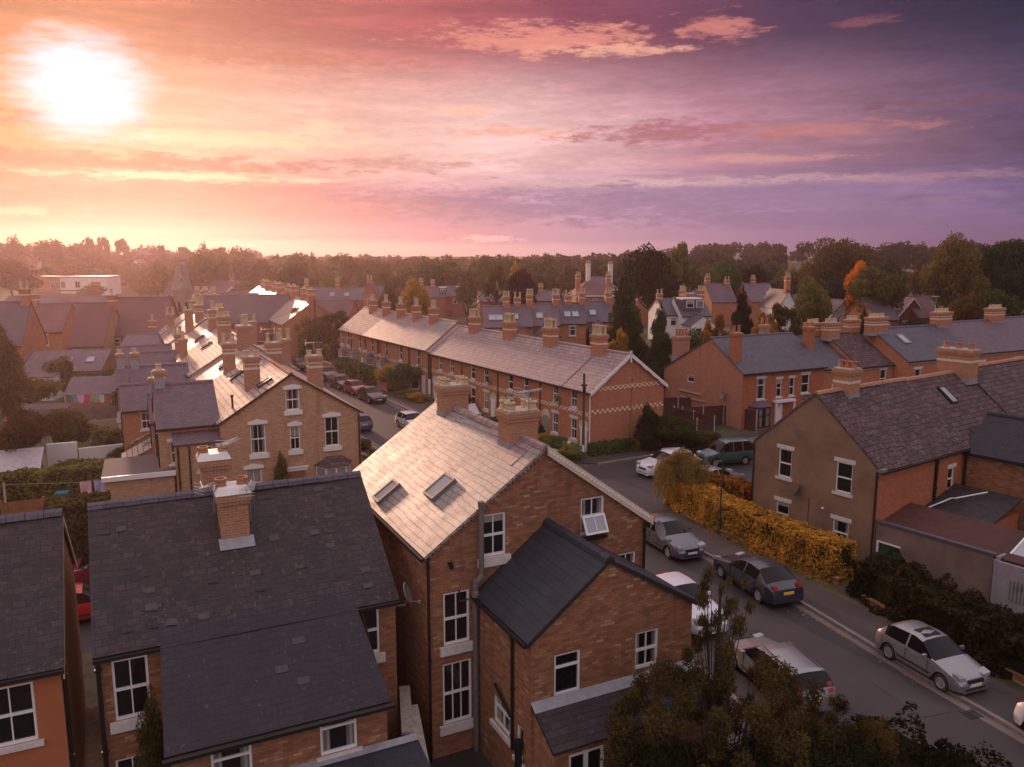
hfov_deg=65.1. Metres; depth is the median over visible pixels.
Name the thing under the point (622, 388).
terrace cottage
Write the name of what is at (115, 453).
garden shrub
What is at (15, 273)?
tree
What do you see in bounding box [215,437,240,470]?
tv aerial
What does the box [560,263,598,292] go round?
tree
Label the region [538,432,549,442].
shrub
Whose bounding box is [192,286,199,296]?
house
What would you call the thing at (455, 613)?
window
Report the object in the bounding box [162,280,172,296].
house
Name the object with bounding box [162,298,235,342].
terrace house
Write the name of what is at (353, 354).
bay window
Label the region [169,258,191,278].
tree
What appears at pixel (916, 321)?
tree
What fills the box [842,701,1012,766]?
tree
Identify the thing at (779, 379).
window
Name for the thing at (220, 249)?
skyline tree
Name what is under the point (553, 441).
shrub
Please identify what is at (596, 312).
house
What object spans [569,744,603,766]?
window
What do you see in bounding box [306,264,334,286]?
tree
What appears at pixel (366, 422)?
parked car
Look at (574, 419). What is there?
window
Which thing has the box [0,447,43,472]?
shed
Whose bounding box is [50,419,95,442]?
timber fence
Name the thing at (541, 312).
house
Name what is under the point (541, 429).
shrub
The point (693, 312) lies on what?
house
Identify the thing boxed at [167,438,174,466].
window
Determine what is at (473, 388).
window
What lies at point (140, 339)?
house
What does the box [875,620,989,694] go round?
parked car
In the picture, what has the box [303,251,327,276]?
tree
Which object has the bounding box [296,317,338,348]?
tree
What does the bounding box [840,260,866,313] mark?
tree
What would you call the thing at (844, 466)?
window
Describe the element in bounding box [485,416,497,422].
shrub
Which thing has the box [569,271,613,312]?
villa
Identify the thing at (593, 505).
window
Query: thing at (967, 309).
tree
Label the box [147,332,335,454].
terrace house
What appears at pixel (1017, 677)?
garden wall
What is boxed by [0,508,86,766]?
orange rendered house
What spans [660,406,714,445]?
timber fence
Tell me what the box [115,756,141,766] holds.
window
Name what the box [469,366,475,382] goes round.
window
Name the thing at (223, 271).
tree
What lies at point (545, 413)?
door
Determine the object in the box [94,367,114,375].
garden shrub
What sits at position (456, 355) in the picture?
terrace cottage
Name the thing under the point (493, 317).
house
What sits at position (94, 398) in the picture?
garment
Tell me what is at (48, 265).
tree
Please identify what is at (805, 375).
window
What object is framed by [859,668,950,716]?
road patch
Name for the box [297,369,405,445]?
terrace road
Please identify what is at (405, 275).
tree
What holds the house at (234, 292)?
on the ground at (90, 667)
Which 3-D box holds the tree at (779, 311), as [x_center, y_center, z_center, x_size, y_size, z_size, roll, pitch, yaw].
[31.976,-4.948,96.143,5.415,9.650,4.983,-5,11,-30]
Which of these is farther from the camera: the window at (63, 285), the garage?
the window at (63, 285)
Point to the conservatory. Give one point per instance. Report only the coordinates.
(1007, 588)
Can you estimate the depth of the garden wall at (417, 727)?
22.93 m
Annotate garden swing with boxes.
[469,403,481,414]
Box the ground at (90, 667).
[0,255,1023,766]
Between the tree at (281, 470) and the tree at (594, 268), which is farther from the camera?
the tree at (594, 268)
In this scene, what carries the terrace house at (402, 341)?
on the ground at (90, 667)
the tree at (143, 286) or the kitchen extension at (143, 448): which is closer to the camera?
the kitchen extension at (143, 448)
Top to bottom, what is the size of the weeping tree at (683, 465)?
3.829 m
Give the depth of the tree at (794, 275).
232.85 m
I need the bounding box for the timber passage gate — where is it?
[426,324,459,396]
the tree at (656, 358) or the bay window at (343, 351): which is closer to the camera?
the tree at (656, 358)
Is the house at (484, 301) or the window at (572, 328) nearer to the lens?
the window at (572, 328)
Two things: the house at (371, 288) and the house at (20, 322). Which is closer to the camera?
the house at (20, 322)
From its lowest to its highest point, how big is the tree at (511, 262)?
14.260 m
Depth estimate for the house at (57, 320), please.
108.82 m
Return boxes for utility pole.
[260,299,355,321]
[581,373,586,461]
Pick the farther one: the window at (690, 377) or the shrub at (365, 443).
the window at (690, 377)
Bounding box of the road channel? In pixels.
[704,558,1023,743]
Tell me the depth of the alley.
25.41 m
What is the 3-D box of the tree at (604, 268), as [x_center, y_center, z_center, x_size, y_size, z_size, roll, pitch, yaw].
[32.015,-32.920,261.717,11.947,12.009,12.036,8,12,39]
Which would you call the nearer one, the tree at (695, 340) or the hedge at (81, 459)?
the hedge at (81, 459)
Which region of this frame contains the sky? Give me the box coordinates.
[0,0,1023,256]
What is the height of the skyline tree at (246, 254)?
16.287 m
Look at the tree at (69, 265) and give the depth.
260.38 m
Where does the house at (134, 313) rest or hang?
on the ground at (90, 667)
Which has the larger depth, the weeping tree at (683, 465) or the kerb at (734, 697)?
the weeping tree at (683, 465)
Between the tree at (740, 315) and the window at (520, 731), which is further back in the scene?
the tree at (740, 315)
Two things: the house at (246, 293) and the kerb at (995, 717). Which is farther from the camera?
the house at (246, 293)
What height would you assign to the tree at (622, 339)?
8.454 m
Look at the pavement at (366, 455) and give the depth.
61.68 m
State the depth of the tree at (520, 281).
163.14 m
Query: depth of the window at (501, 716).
23.37 m
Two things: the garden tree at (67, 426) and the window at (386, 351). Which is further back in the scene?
the window at (386, 351)
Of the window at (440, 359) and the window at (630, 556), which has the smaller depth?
the window at (630, 556)
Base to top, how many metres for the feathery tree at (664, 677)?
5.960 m
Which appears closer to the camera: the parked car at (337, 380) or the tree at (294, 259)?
the parked car at (337, 380)
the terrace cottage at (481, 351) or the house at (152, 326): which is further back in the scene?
the house at (152, 326)
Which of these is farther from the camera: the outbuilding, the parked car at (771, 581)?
the outbuilding
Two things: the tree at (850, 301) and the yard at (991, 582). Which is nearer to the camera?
the yard at (991, 582)
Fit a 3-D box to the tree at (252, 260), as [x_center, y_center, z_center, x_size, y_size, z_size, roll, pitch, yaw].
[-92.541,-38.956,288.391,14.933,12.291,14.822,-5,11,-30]
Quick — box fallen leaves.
[685,523,920,681]
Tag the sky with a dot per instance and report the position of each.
(516, 128)
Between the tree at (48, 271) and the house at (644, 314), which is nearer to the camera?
the house at (644, 314)
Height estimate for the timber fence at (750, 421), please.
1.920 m
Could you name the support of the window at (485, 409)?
in the terrace cottage at (495, 359)
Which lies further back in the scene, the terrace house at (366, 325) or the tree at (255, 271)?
the tree at (255, 271)
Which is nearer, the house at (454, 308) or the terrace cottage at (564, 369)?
the terrace cottage at (564, 369)
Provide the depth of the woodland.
400.77 m
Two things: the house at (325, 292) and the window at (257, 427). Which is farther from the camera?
the house at (325, 292)
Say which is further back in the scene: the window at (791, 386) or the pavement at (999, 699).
the window at (791, 386)
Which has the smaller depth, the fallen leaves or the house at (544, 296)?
the fallen leaves
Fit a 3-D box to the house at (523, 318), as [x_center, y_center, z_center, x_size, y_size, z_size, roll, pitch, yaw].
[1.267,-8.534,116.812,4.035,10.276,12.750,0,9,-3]
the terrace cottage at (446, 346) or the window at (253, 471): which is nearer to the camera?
the window at (253, 471)
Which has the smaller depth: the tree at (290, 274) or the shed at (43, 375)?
the shed at (43, 375)
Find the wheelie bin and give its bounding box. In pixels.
[54,490,68,496]
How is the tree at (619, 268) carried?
on the ground at (90, 667)
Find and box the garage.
[874,502,1023,602]
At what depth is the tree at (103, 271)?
271.68 m
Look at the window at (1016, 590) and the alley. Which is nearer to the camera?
the alley
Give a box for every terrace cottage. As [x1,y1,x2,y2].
[428,309,481,398]
[443,328,492,381]
[459,313,517,411]
[476,334,531,417]
[495,317,559,407]
[515,341,574,426]
[537,324,608,436]
[561,349,667,451]
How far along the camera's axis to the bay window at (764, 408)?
70.22 m
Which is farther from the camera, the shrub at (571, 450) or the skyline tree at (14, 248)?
the skyline tree at (14, 248)
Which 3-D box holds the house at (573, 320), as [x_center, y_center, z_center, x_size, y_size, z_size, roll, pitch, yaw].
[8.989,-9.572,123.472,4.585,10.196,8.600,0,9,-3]
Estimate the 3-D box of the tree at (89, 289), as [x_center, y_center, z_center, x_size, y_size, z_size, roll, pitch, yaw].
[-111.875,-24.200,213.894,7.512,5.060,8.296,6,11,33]
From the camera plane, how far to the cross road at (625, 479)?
54.63 m
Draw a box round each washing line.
[2,479,98,510]
[64,392,112,403]
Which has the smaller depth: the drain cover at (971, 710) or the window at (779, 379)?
the drain cover at (971, 710)
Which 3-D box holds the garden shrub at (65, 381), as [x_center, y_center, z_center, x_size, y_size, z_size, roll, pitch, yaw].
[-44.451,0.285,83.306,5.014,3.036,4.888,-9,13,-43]
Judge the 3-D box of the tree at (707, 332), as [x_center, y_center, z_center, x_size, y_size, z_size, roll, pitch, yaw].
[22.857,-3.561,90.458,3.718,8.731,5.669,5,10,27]
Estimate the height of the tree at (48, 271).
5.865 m
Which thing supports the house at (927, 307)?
on the ground at (90, 667)
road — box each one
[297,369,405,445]
[582,448,752,513]
[645,541,1023,766]
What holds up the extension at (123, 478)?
on the ground at (90, 667)
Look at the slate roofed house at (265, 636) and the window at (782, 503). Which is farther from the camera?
the window at (782, 503)
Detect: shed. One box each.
[0,447,43,472]
[22,403,70,415]
[26,371,63,400]
[63,376,115,411]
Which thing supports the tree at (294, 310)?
on the ground at (90, 667)
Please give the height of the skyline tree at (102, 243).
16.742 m
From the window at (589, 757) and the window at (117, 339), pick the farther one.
the window at (117, 339)
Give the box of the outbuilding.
[22,349,111,378]
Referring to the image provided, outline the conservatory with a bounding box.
[990,538,1023,614]
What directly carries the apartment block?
on the ground at (90, 667)
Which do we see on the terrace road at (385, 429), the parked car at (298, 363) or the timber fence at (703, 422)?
the parked car at (298, 363)
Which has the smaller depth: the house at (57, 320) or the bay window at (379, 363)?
the bay window at (379, 363)
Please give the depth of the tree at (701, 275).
243.14 m
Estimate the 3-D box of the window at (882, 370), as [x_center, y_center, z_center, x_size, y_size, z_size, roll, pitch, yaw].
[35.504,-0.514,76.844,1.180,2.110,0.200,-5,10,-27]
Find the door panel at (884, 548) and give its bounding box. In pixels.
[879,543,898,560]
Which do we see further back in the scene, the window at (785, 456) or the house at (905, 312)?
the house at (905, 312)
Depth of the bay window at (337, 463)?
49.40 m
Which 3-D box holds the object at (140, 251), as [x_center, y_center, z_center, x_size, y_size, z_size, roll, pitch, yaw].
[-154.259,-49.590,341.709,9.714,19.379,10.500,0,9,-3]
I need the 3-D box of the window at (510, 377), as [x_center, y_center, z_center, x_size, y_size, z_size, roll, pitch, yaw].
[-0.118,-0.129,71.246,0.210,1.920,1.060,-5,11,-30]
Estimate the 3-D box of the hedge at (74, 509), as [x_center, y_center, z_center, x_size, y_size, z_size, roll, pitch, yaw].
[-21.809,7.235,40.572,3.362,3.366,2.389,-4,10,-22]
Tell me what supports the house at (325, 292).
on the ground at (90, 667)
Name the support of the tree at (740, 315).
on the ground at (90, 667)
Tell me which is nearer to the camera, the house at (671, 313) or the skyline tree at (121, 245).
the house at (671, 313)
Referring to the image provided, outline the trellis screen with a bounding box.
[88,418,118,442]
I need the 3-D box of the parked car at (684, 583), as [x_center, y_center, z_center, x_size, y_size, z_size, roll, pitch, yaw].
[7.150,9.108,34.095,2.180,1.480,4.726,-4,10,-22]
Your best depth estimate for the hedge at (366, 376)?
95.11 m
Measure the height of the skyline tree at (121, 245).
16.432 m
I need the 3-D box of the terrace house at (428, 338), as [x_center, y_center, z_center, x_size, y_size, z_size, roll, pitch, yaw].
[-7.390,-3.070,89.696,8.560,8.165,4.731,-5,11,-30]
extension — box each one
[101,454,175,501]
[121,439,152,457]
[130,432,149,446]
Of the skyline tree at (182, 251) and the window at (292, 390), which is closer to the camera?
the window at (292, 390)
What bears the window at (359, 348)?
in the terrace house at (366, 325)
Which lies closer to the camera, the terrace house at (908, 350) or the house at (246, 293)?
the terrace house at (908, 350)
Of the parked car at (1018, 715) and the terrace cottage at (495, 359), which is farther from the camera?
the terrace cottage at (495, 359)
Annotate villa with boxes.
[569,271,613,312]
[586,260,617,303]
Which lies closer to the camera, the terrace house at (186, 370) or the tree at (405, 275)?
the terrace house at (186, 370)
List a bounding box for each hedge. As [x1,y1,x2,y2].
[0,457,113,513]
[42,490,110,558]
[53,456,120,466]
[89,425,122,446]
[110,391,117,413]
[297,341,330,361]
[344,360,383,385]
[586,437,636,456]
[663,476,856,582]
[693,468,751,502]
[845,547,1023,679]
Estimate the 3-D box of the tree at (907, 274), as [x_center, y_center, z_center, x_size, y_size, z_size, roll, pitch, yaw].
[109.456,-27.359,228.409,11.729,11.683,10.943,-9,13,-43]
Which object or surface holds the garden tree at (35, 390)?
on the ground at (90, 667)
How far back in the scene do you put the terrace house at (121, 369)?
70.66 m
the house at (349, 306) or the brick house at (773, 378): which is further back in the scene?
the house at (349, 306)
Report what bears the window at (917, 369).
in the terrace house at (908, 350)
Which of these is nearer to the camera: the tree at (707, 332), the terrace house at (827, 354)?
the terrace house at (827, 354)
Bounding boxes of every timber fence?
[0,496,62,514]
[29,404,118,420]
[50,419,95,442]
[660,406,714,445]
[663,396,691,413]
[663,404,757,430]
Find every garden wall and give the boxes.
[46,441,78,465]
[78,443,124,458]
[322,360,337,371]
[344,370,387,391]
[399,685,412,735]
[410,704,428,761]
[720,529,841,584]
[861,594,1023,685]
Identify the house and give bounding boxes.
[0,281,47,374]
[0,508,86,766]
[5,295,19,300]
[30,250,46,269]
[31,288,76,350]
[39,295,62,302]
[58,295,87,302]
[67,288,119,370]
[67,302,78,310]
[85,295,106,301]
[87,443,430,766]
[114,296,179,345]
[114,313,262,411]
[115,304,232,364]
[119,314,306,451]
[121,278,138,285]
[121,333,161,344]
[128,300,264,363]
[128,311,299,382]
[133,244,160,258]
[133,259,146,263]
[147,314,163,332]
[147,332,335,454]
[152,349,363,492]
[158,297,232,335]
[159,296,204,343]
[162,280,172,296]
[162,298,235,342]
[192,276,217,293]
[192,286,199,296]
[195,294,299,340]
[199,286,208,294]
[207,286,219,294]
[215,274,243,294]
[223,290,251,294]
[237,293,258,294]
[249,279,271,293]
[263,281,283,293]
[267,286,341,356]
[280,283,298,305]
[290,299,358,317]
[303,278,335,298]
[334,278,365,310]
[337,294,377,357]
[348,294,390,362]
[350,277,361,286]
[353,375,709,766]
[362,279,375,287]
[362,296,405,366]
[363,275,379,308]
[375,297,421,368]
[377,285,389,295]
[390,300,439,388]
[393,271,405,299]
[407,318,461,393]
[419,278,446,317]
[445,285,464,316]
[476,291,513,324]
[482,290,509,331]
[510,289,534,336]
[532,289,560,340]
[535,283,560,302]
[558,288,586,344]
[585,287,612,345]
[632,296,647,325]
[647,289,677,341]
[662,317,828,429]
[670,285,714,335]
[701,273,736,324]
[735,275,771,323]
[750,359,969,561]
[759,272,794,330]
[795,299,850,331]
[796,318,846,388]
[820,315,895,383]
[844,296,900,326]
[861,313,979,377]
[893,297,921,325]
[905,295,934,323]
[906,341,1023,530]
[929,308,1023,362]
[977,356,1023,415]
[983,304,1023,342]
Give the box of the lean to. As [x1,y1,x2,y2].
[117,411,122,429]
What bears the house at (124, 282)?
on the ground at (90, 667)
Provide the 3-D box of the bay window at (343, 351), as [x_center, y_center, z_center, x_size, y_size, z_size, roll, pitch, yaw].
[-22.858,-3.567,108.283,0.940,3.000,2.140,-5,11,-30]
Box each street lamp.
[350,338,359,379]
[717,460,722,533]
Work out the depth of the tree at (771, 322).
92.13 m
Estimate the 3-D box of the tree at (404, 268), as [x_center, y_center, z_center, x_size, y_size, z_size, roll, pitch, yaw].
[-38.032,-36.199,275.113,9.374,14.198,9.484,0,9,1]
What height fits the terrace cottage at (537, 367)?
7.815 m
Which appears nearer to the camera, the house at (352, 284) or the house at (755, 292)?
the house at (755, 292)
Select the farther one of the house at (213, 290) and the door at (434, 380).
the house at (213, 290)
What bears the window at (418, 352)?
in the terrace house at (428, 338)
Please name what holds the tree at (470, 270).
on the ground at (90, 667)
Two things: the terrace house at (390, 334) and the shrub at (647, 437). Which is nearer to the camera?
the shrub at (647, 437)
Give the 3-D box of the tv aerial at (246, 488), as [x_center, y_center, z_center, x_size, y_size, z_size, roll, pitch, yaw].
[-7.732,3.453,23.677,0.400,1.208,1.058,-2,9,-10]
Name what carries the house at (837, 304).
on the ground at (90, 667)
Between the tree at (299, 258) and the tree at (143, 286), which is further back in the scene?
the tree at (299, 258)
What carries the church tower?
on the ground at (90, 667)
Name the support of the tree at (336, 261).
on the ground at (90, 667)
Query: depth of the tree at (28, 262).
291.42 m
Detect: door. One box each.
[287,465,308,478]
[421,375,424,393]
[432,376,437,398]
[490,393,495,417]
[542,409,549,433]
[579,420,587,451]
[773,398,795,423]
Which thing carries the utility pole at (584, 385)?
on the pavement at (608, 457)
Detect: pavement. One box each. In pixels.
[291,356,427,412]
[361,437,379,458]
[571,430,764,464]
[670,513,1023,729]
[723,694,749,749]
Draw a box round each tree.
[0,258,43,294]
[0,323,32,417]
[0,376,67,403]
[0,405,50,450]
[2,235,31,260]
[4,255,39,267]
[32,238,74,264]
[33,267,65,274]
[36,408,99,442]
[38,260,59,271]
[42,355,76,378]
[52,256,95,274]
[75,283,107,294]
[82,237,102,252]
[92,267,116,274]
[95,237,113,264]
[100,266,123,279]
[110,257,143,271]
[113,238,136,262]
[117,262,150,282]
[132,272,168,295]
[132,682,170,766]
[145,260,171,295]
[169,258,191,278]
[174,246,193,258]
[186,248,218,286]
[199,241,209,255]
[202,251,228,273]
[202,253,234,282]
[215,247,225,257]
[217,249,249,266]
[226,246,256,260]
[227,257,246,279]
[232,276,273,290]
[237,258,251,279]
[239,259,278,282]
[249,258,267,264]
[266,253,285,262]
[268,255,289,275]
[273,450,289,480]
[275,262,313,293]
[279,255,307,279]
[285,251,308,273]
[291,306,309,331]
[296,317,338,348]
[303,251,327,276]
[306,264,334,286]
[318,310,350,357]
[319,271,350,286]
[321,266,350,285]
[322,252,362,270]
[339,259,361,282]
[349,260,393,286]
[354,257,370,273]
[374,264,403,289]
[377,282,400,310]
[390,257,413,275]
[395,277,438,315]
[399,270,415,286]
[404,262,462,285]
[412,260,430,285]
[424,258,456,282]
[438,259,464,270]
[447,266,463,284]
[451,271,487,325]
[459,264,478,305]
[465,258,494,290]
[474,255,496,290]
[480,265,508,304]
[491,257,504,282]
[500,254,511,290]
[502,268,538,303]
[506,257,521,267]
[508,259,517,281]
[512,257,553,289]
[531,253,557,279]
[545,263,565,298]
[553,265,577,294]
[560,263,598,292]
[590,259,607,269]
[591,262,602,276]
[597,731,721,766]
[599,264,617,279]
[602,638,849,766]
[603,262,638,286]
[606,264,644,356]
[608,327,643,357]
[623,242,681,309]
[634,341,649,361]
[642,301,671,390]
[652,447,710,502]
[662,241,700,296]
[670,328,703,355]
[681,265,712,293]
[691,562,756,741]
[699,314,731,340]
[701,258,743,294]
[702,722,909,766]
[706,261,719,274]
[730,285,753,334]
[734,258,747,278]
[739,264,766,285]
[746,260,773,282]
[746,694,910,766]
[750,310,781,333]
[764,261,786,277]
[769,302,801,335]
[770,269,797,294]
[776,267,804,296]
[782,275,843,334]
[793,266,816,293]
[799,236,878,284]
[818,267,847,298]
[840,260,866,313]
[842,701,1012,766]
[845,265,906,313]
[860,308,867,333]
[877,261,905,282]
[893,267,912,294]
[899,316,926,325]
[908,258,931,294]
[916,230,991,309]
[946,292,983,320]
[956,242,1022,298]
[971,288,1023,318]
[984,239,1023,310]
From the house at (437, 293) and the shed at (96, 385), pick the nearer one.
the shed at (96, 385)
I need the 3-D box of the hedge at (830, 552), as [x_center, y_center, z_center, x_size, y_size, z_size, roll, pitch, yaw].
[12.610,7.376,43.452,2.382,2.086,13.552,-4,10,-25]
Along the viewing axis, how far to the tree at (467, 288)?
158.23 m
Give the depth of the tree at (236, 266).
230.50 m
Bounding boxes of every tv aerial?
[193,478,227,512]
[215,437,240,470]
[239,480,255,520]
[513,387,541,411]
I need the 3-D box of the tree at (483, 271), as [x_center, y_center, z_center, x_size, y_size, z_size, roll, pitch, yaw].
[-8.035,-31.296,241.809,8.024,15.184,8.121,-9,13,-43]
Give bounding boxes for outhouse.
[926,483,1022,563]
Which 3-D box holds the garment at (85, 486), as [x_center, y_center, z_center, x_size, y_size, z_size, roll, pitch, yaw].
[-25.454,6.254,47.957,0.619,0.890,0.104,-3,10,-18]
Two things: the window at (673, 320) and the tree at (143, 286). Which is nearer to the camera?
the window at (673, 320)
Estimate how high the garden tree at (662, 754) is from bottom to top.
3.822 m
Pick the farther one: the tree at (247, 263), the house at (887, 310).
the tree at (247, 263)
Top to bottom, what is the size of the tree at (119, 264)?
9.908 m
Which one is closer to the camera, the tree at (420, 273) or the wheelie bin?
the wheelie bin
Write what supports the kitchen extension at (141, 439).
on the ground at (90, 667)
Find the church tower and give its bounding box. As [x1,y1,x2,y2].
[172,262,192,314]
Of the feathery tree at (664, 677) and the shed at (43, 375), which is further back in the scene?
the shed at (43, 375)
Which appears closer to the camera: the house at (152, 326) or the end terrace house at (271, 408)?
the end terrace house at (271, 408)
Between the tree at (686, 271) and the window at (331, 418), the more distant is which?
the tree at (686, 271)
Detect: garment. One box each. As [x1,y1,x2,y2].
[70,395,75,402]
[76,395,84,402]
[80,481,91,494]
[83,395,91,402]
[90,395,98,402]
[94,480,104,491]
[98,394,103,401]
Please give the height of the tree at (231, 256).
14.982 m
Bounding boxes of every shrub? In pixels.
[56,373,96,391]
[57,458,85,463]
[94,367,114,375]
[105,446,123,457]
[332,357,357,369]
[361,438,376,453]
[373,364,400,389]
[381,362,421,390]
[394,389,415,397]
[406,392,431,401]
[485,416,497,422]
[538,424,546,441]
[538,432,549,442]
[544,435,568,448]
[557,443,586,458]
[632,402,662,450]
[651,414,699,447]
[684,430,720,447]
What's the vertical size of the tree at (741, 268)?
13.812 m
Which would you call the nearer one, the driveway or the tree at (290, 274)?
the driveway
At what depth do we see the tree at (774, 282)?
241.09 m
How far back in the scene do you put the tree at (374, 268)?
267.87 m
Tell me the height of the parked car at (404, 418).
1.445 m
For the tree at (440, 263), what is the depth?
248.69 m
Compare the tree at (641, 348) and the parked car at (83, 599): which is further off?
the tree at (641, 348)
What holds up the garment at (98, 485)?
hanging from the washing line at (4, 493)
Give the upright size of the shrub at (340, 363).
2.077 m
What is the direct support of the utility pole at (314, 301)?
on the ground at (90, 667)
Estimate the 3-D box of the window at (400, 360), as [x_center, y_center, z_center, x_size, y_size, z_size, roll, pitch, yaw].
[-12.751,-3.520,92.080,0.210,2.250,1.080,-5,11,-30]
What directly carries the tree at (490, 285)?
on the ground at (90, 667)
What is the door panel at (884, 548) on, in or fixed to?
in the garage
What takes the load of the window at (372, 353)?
in the terrace house at (377, 330)
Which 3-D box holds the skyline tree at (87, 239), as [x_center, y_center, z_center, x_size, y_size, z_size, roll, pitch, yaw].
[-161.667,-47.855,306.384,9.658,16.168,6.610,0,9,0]
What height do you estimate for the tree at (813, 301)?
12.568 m
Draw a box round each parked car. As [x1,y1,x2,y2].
[74,555,89,583]
[75,582,90,620]
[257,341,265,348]
[291,358,305,369]
[323,365,337,380]
[328,373,351,389]
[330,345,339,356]
[343,379,365,394]
[356,385,386,402]
[360,413,372,429]
[395,410,419,426]
[636,447,698,477]
[646,513,705,559]
[656,571,729,635]
[697,437,752,466]
[701,465,746,480]
[713,552,803,604]
[726,633,835,712]
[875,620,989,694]
[1013,701,1023,728]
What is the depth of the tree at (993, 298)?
110.06 m
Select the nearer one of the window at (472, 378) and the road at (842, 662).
the road at (842, 662)
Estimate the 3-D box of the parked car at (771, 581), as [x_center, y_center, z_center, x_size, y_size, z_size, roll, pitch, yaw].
[11.207,8.655,36.894,2.180,1.480,4.726,-3,10,-19]
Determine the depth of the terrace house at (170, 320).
93.49 m
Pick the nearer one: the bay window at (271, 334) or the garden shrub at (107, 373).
the garden shrub at (107, 373)
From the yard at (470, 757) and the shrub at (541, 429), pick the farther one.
the shrub at (541, 429)
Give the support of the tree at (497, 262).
on the ground at (90, 667)
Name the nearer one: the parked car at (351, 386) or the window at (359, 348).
the parked car at (351, 386)
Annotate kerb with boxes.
[387,400,420,413]
[597,437,756,464]
[694,661,741,703]
[704,551,1023,736]
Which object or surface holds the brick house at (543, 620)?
on the ground at (90, 667)
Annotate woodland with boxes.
[0,238,1021,286]
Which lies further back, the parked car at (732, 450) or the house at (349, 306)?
the house at (349, 306)
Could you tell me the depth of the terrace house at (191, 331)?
81.42 m
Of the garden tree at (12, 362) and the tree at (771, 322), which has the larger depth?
the tree at (771, 322)
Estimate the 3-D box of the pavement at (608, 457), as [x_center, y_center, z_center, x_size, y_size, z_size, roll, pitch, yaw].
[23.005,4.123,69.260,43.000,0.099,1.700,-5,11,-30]
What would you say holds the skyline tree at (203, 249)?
on the ground at (90, 667)
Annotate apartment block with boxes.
[30,275,120,294]
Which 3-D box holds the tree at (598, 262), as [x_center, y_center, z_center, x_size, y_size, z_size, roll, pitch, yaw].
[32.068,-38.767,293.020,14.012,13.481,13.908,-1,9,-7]
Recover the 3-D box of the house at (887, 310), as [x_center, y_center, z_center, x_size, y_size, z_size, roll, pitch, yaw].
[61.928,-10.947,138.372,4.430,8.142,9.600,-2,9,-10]
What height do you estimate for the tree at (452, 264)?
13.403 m
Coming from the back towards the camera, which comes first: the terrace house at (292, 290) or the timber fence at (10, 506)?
the terrace house at (292, 290)
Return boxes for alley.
[83,702,103,766]
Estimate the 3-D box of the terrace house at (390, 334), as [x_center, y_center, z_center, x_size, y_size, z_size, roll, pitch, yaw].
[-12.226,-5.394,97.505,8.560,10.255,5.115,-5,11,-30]
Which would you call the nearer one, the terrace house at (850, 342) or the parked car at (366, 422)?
the parked car at (366, 422)
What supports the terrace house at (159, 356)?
on the ground at (90, 667)
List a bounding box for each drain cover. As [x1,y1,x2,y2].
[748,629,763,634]
[960,708,983,719]
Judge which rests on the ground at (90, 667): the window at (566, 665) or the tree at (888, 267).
the tree at (888, 267)
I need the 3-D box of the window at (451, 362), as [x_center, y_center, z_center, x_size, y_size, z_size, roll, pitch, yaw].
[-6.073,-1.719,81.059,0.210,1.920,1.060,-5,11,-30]
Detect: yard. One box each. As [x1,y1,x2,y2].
[398,708,491,766]
[989,564,993,601]
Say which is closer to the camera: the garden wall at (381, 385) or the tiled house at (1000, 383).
the tiled house at (1000, 383)
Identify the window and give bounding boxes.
[0,681,44,754]
[60,281,65,287]
[75,281,80,287]
[110,655,149,734]
[114,337,120,345]
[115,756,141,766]
[139,412,149,431]
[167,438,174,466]
[210,745,252,766]
[243,464,263,483]
[247,419,268,459]
[267,331,273,341]
[283,384,302,415]
[287,421,302,454]
[314,455,351,475]
[316,711,362,761]
[322,412,341,451]
[337,346,347,357]
[346,333,349,347]
[348,349,357,360]
[358,336,360,350]
[359,609,385,662]
[362,353,373,366]
[371,339,373,354]
[376,357,387,368]
[384,342,387,358]
[398,346,402,362]
[407,366,418,391]
[415,350,419,367]
[438,358,442,372]
[439,658,472,736]
[440,589,472,657]
[449,360,453,376]
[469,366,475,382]
[470,385,475,403]
[478,512,510,568]
[482,369,488,385]
[482,389,488,412]
[489,695,509,746]
[507,375,513,393]
[512,725,524,766]
[522,379,528,397]
[550,409,558,435]
[551,386,558,406]
[552,649,584,700]
[568,325,576,336]
[568,414,577,443]
[569,391,577,411]
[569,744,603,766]
[580,496,603,534]
[618,551,634,562]
[635,628,657,668]
[670,318,675,325]
[688,374,693,382]
[748,400,771,429]
[755,376,766,400]
[774,495,791,515]
[775,376,783,398]
[775,443,794,481]
[788,375,795,396]
[800,372,810,394]
[801,393,812,401]
[830,514,851,537]
[832,456,855,498]
[879,367,887,379]
[914,366,922,375]
[947,463,956,488]
[1008,580,1023,604]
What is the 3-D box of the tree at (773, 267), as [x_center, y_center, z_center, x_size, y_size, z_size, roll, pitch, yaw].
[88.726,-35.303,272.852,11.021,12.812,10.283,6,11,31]
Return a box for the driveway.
[79,619,91,654]
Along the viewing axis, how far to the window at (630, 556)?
26.79 m

